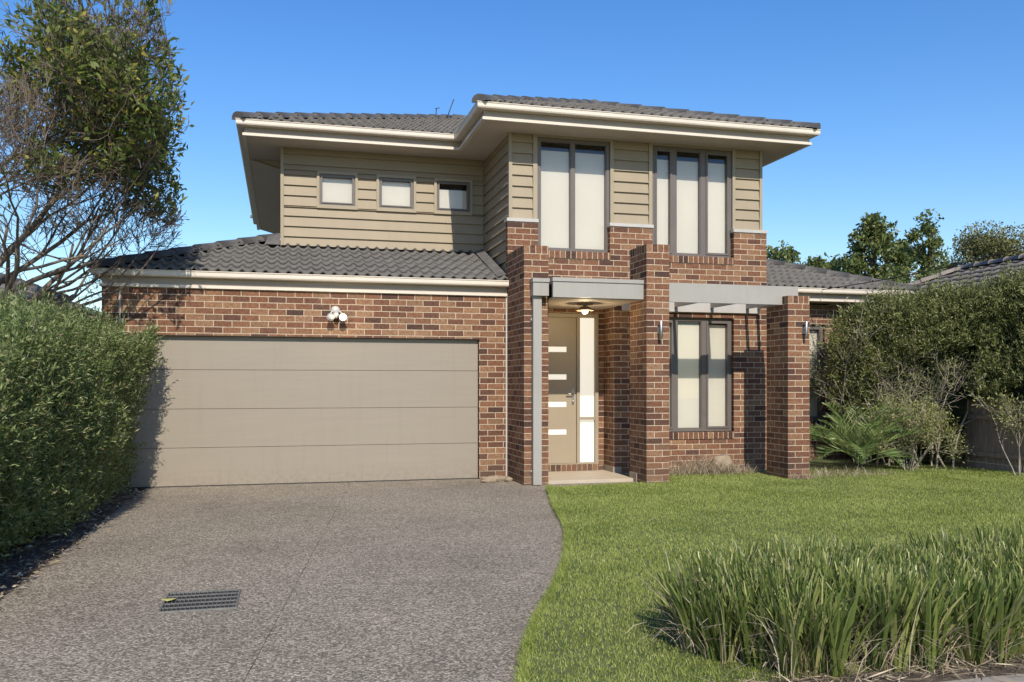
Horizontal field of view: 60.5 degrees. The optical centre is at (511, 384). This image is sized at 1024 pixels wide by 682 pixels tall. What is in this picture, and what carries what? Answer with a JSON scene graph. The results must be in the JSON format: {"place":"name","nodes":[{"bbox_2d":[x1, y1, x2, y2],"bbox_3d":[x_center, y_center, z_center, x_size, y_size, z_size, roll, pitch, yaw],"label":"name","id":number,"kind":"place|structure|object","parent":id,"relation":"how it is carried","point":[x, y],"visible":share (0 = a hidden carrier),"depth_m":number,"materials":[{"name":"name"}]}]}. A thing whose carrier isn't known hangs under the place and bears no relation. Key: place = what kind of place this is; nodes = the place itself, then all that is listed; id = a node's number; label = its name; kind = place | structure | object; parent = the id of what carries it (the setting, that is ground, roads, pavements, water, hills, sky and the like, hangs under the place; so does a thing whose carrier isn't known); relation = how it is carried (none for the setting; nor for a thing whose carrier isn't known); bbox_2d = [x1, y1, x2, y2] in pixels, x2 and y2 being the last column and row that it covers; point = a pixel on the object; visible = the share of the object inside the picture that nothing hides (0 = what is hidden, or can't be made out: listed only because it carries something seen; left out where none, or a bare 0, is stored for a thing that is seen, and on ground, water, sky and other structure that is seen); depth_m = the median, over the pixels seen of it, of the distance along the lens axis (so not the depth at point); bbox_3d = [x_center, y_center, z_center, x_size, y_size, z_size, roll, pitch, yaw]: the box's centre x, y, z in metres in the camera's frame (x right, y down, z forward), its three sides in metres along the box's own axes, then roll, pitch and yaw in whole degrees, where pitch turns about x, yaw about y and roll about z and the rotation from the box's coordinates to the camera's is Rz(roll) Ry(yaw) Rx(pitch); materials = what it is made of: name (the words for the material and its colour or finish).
{"place":"outdoors","nodes":[
{"label":"outdoors","id":0,"kind":"place"},
{"bbox_2d":[0,488,147,608],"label":"garden bed","id":1,"kind":"object","parent":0,"point":[38,552],"visible":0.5,"depth_m":7.54,"materials":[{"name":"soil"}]},
{"bbox_2d":[0,282,169,561],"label":"hedge","id":2,"kind":"object","parent":1,"relation":"on","point":[66,420],"visible":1,"depth_m":7.91,"materials":[{"name":"green plant"}]},
{"bbox_2d":[0,0,194,319],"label":"tree","id":3,"kind":"object","parent":1,"relation":"on","point":[98,72],"visible":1,"depth_m":10.14,"materials":[{"name":"green plant"}]},
{"bbox_2d":[0,482,349,681],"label":"driveway","id":4,"kind":"structure","parent":0,"point":[87,609],"depth_m":6.06,"materials":[{"name":"grey concrete"}]},
{"bbox_2d":[158,589,240,613],"bbox_3d":[-1.992,1.385,5.634,0.460,0.013,0.510,0,0,-15],"label":"drain grate","id":5,"kind":"object","parent":4,"relation":"on","point":[206,600],"visible":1,"depth_m":5.61,"materials":[{"name":"metal"}]},
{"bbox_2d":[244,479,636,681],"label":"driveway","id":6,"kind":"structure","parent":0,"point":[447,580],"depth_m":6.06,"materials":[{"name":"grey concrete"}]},
{"bbox_2d":[480,478,497,482],"bbox_3d":[-0.324,1.373,12.531,0.270,0.069,0.130,0,0,-15],"label":"stone","id":7,"kind":"object","parent":6,"relation":"on","point":[488,480],"visible":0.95,"depth_m":12.48,"materials":[{"name":"beige stone"}]},
{"bbox_2d":[481,475,506,480],"bbox_3d":[-0.247,1.363,12.713,0.438,0.104,0.183,0,0,-15],"label":"stone","id":8,"kind":"object","parent":6,"relation":"on","point":[500,478],"visible":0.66,"depth_m":12.66,"materials":[{"name":"beige stone"}]},
{"bbox_2d":[505,477,512,481],"bbox_3d":[-0.052,1.363,12.580,0.121,0.091,0.105,0,0,-15],"label":"stone","id":9,"kind":"object","parent":6,"relation":"on","point":[508,479],"visible":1,"depth_m":12.55,"materials":[{"name":"beige stone"}]},
{"bbox_2d":[0,0,1023,311],"label":"sky","id":10,"kind":"structure","parent":0,"point":[918,105],"materials":[{"name":"blue"}]},
{"bbox_2d":[115,461,1018,490],"bbox_3d":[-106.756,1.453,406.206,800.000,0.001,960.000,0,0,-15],"label":"ground","id":11,"kind":"structure","parent":0,"point":[143,489],"depth_m":12.22,"materials":[{"name":"brown soil"}]},
{"bbox_2d":[0,273,101,324],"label":"neighbour house","id":12,"kind":"structure","parent":11,"relation":"on","point":[35,288],"depth_m":14.37,"materials":[{"name":"grey concrete"}]},
{"bbox_2d":[86,93,919,488],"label":"brick house","id":13,"kind":"structure","parent":11,"relation":"on","point":[456,269],"depth_m":13.04,"materials":[{"name":"brick"}]},
{"bbox_2d":[131,335,477,487],"bbox_3d":[-2.818,0.363,12.413,4.770,2.060,0.042,0,0,-15],"label":"garage door","id":14,"kind":"structure","parent":13,"relation":"in","point":[222,410],"depth_m":12.38,"materials":[{"name":"brown metal"}]},
{"bbox_2d":[327,306,346,320],"bbox_3d":[-2.462,-1.000,12.320,0.276,0.221,0.166,0,0,-15],"label":"flood light","id":15,"kind":"object","parent":13,"relation":"attached to","point":[333,313],"visible":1,"depth_m":12.28,"materials":[{"name":"white plastic"}]},
{"bbox_2d":[319,174,354,205],"bbox_3d":[-2.824,-3.136,14.188,0.562,0.493,0.088,0,0,-15],"label":"window","id":16,"kind":"structure","parent":13,"relation":"in","point":[341,191],"depth_m":14.21,"materials":[{"name":"glass"}]},
{"bbox_2d":[379,177,412,208],"bbox_3d":[-1.905,-3.136,14.430,0.562,0.493,0.088,0,0,-15],"label":"window","id":17,"kind":"structure","parent":13,"relation":"in","point":[393,194],"depth_m":14.45,"materials":[{"name":"glass"}]},
{"bbox_2d":[437,181,469,211],"bbox_3d":[-0.986,-3.136,14.671,0.562,0.493,0.088,0,0,-15],"label":"window","id":18,"kind":"structure","parent":13,"relation":"in","point":[447,200],"depth_m":14.69,"materials":[{"name":"glass"}]},
{"bbox_2d":[548,317,575,463],"bbox_3d":[0.624,0.090,13.613,0.791,2.270,0.105,0,0,-15],"label":"front door","id":19,"kind":"structure","parent":13,"relation":"in","point":[561,331],"depth_m":13.67,"materials":[{"name":"paint"}]},
{"bbox_2d":[537,137,608,252],"bbox_3d":[0.933,-2.880,13.445,1.160,1.721,0.076,0,0,-15],"label":"window","id":20,"kind":"structure","parent":13,"relation":"in","point":[573,188],"depth_m":13.45,"materials":[{"name":"glass"}]},
{"bbox_2d":[576,303,593,313],"bbox_3d":[1.064,-1.103,12.790,0.270,0.155,0.270,0,0,-15],"label":"ceiling lamp","id":21,"kind":"object","parent":13,"relation":"attached to","point":[584,308],"visible":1,"depth_m":12.73,"materials":[{"name":"white glass"}]},
{"bbox_2d":[657,321,662,338],"bbox_3d":[2.058,-0.757,12.177,0.060,0.250,0.091,0,0,-15],"label":"wall light","id":22,"kind":"object","parent":13,"relation":"attached to","point":[660,330],"visible":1,"depth_m":12.14,"materials":[{"name":"metal"}]},
{"bbox_2d":[652,146,730,257],"bbox_3d":[2.847,-2.880,13.942,1.375,1.721,0.088,0,0,-15],"label":"window","id":23,"kind":"structure","parent":13,"relation":"in","point":[691,201],"depth_m":13.96,"materials":[{"name":"glass"}]},
{"bbox_2d":[669,318,730,431],"bbox_3d":[2.754,-0.154,13.862,1.535,1.785,0.088,0,0,-15],"label":"window","id":24,"kind":"structure","parent":13,"relation":"in","point":[699,355],"depth_m":13.93,"materials":[{"name":"glass"}]},
{"bbox_2d":[802,321,807,338],"bbox_3d":[4.263,-0.792,12.756,0.060,0.250,0.091,0,0,-15],"label":"wall light","id":25,"kind":"object","parent":13,"relation":"attached to","point":[805,330],"visible":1,"depth_m":12.72,"materials":[{"name":"metal"}]},
{"bbox_2d":[809,325,822,420],"bbox_3d":[5.413,-0.215,16.190,0.680,1.765,0.088,0,0,-15],"label":"window","id":26,"kind":"structure","parent":13,"relation":"in","point":[815,413],"depth_m":16.26,"materials":[{"name":"glass"}]},
{"bbox_2d":[822,247,1023,289],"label":"service cable","id":27,"kind":"object","parent":13,"relation":"attached to","point":[928,270],"visible":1,"depth_m":13.85,"materials":[{"name":"black rubber"}]},
{"bbox_2d":[767,240,800,263],"bbox_3d":[10.249,-2.087,33.544,2.976,6.966,2.904,0,0,30],"label":"tree","id":28,"kind":"object","parent":11,"relation":"on","point":[790,254],"visible":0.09,"depth_m":33.36,"materials":[{"name":"green plant"}]},
{"bbox_2d":[800,252,844,271],"bbox_3d":[13.434,-2.167,38.581,3.720,7.127,4.203,0,0,-24],"label":"tree","id":29,"kind":"object","parent":11,"relation":"on","point":[819,262],"visible":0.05,"depth_m":37.98,"materials":[{"name":"green plant"}]},
{"bbox_2d":[827,253,855,274],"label":"tree","id":30,"kind":"object","parent":11,"relation":"on","point":[844,256],"visible":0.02,"depth_m":40.96,"materials":[{"name":"green plant"}]},
{"bbox_2d":[839,211,910,283],"bbox_3d":[14.837,-2.833,36.149,3.390,8.471,3.860,0,0,-15],"label":"tree","id":31,"kind":"object","parent":11,"relation":"on","point":[870,246],"visible":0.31,"depth_m":35.44,"materials":[{"name":"green plant"}]},
{"bbox_2d":[770,658,1023,681],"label":"mulch strip","id":32,"kind":"object","parent":11,"relation":"on","point":[933,676],"depth_m":4.15,"materials":[{"name":"soil"}]},
{"bbox_2d":[883,238,926,281],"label":"tree","id":33,"kind":"object","parent":11,"relation":"on","point":[904,243],"visible":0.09,"depth_m":42.92,"materials":[{"name":"green plant"}]},
{"bbox_2d":[892,209,952,283],"bbox_3d":[18.442,-3.169,38.995,3.291,9.134,3.378,0,0,-15],"label":"tree","id":34,"kind":"object","parent":11,"relation":"on","point":[932,243],"visible":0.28,"depth_m":38.76,"materials":[{"name":"green plant"}]},
{"bbox_2d":[898,254,1023,328],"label":"neighbour house","id":35,"kind":"structure","parent":11,"relation":"on","point":[990,265],"depth_m":18.98,"materials":[{"name":"grey concrete"}]},
{"bbox_2d":[923,399,1023,472],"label":"paling fence","id":36,"kind":"object","parent":11,"relation":"on","point":[982,434],"visible":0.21,"depth_m":14.22,"materials":[{"name":"grey wood"}]},
{"bbox_2d":[940,220,1023,273],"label":"tree","id":37,"kind":"object","parent":11,"relation":"on","point":[977,245],"visible":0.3,"depth_m":71.00,"materials":[{"name":"green plant"}]},
{"bbox_2d":[629,455,895,479],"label":"dry grass","id":38,"kind":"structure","parent":0,"point":[698,466],"depth_m":13.39,"materials":[{"name":"beige plant"}]},
{"bbox_2d":[511,458,1023,681],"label":"lawn","id":39,"kind":"structure","parent":0,"point":[829,463],"depth_m":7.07,"materials":[{"name":"green plant"}]},
{"bbox_2d":[712,454,732,471],"bbox_3d":[3.262,1.223,13.677,0.367,0.293,0.259,0,0,-15],"label":"stone","id":40,"kind":"object","parent":39,"relation":"on","point":[727,460],"visible":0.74,"depth_m":13.57,"materials":[{"name":"beige stone"}]},
{"bbox_2d":[625,519,1023,681],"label":"strappy hedge","id":41,"kind":"object","parent":39,"relation":"on","point":[802,608],"visible":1,"depth_m":4.30,"materials":[{"name":"green plant"}]},
{"bbox_2d":[690,653,1023,681],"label":"leaf litter","id":42,"kind":"object","parent":39,"relation":"on","point":[884,675],"visible":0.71,"depth_m":4.11,"materials":[{"name":"brown plant"}]},
{"bbox_2d":[809,287,921,462],"bbox_3d":[6.310,-0.145,15.676,2.419,3.084,2.960,0,0,-15],"label":"shrub","id":43,"kind":"object","parent":39,"relation":"on","point":[856,347],"visible":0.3,"depth_m":15.02,"materials":[{"name":"green plant"}]},
{"bbox_2d":[809,402,933,465],"bbox_3d":[5.540,0.769,14.020,2.037,1.031,2.068,0,0,-15],"label":"palm","id":44,"kind":"object","parent":39,"relation":"on","point":[866,438],"visible":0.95,"depth_m":13.81,"materials":[{"name":"green plant"}]},
{"bbox_2d":[809,261,1023,467],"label":"tall hedge","id":45,"kind":"object","parent":39,"relation":"on","point":[978,349],"visible":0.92,"depth_m":14.46,"materials":[{"name":"green plant"}]},
{"bbox_2d":[859,384,977,469],"bbox_3d":[6.371,0.689,14.057,1.694,1.421,1.434,0,0,-32],"label":"shrub","id":46,"kind":"object","parent":39,"relation":"on","point":[924,421],"visible":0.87,"depth_m":13.92,"materials":[{"name":"green plant"}]},
{"bbox_2d":[964,385,1023,476],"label":"shrub","id":47,"kind":"object","parent":39,"relation":"on","point":[1003,403],"visible":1,"depth_m":13.28,"materials":[{"name":"green plant"}]},
{"bbox_2d":[943,673,1023,681],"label":"footpath","id":48,"kind":"structure","parent":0,"point":[1013,678],"depth_m":4.06,"materials":[{"name":"concrete"}]}
]}

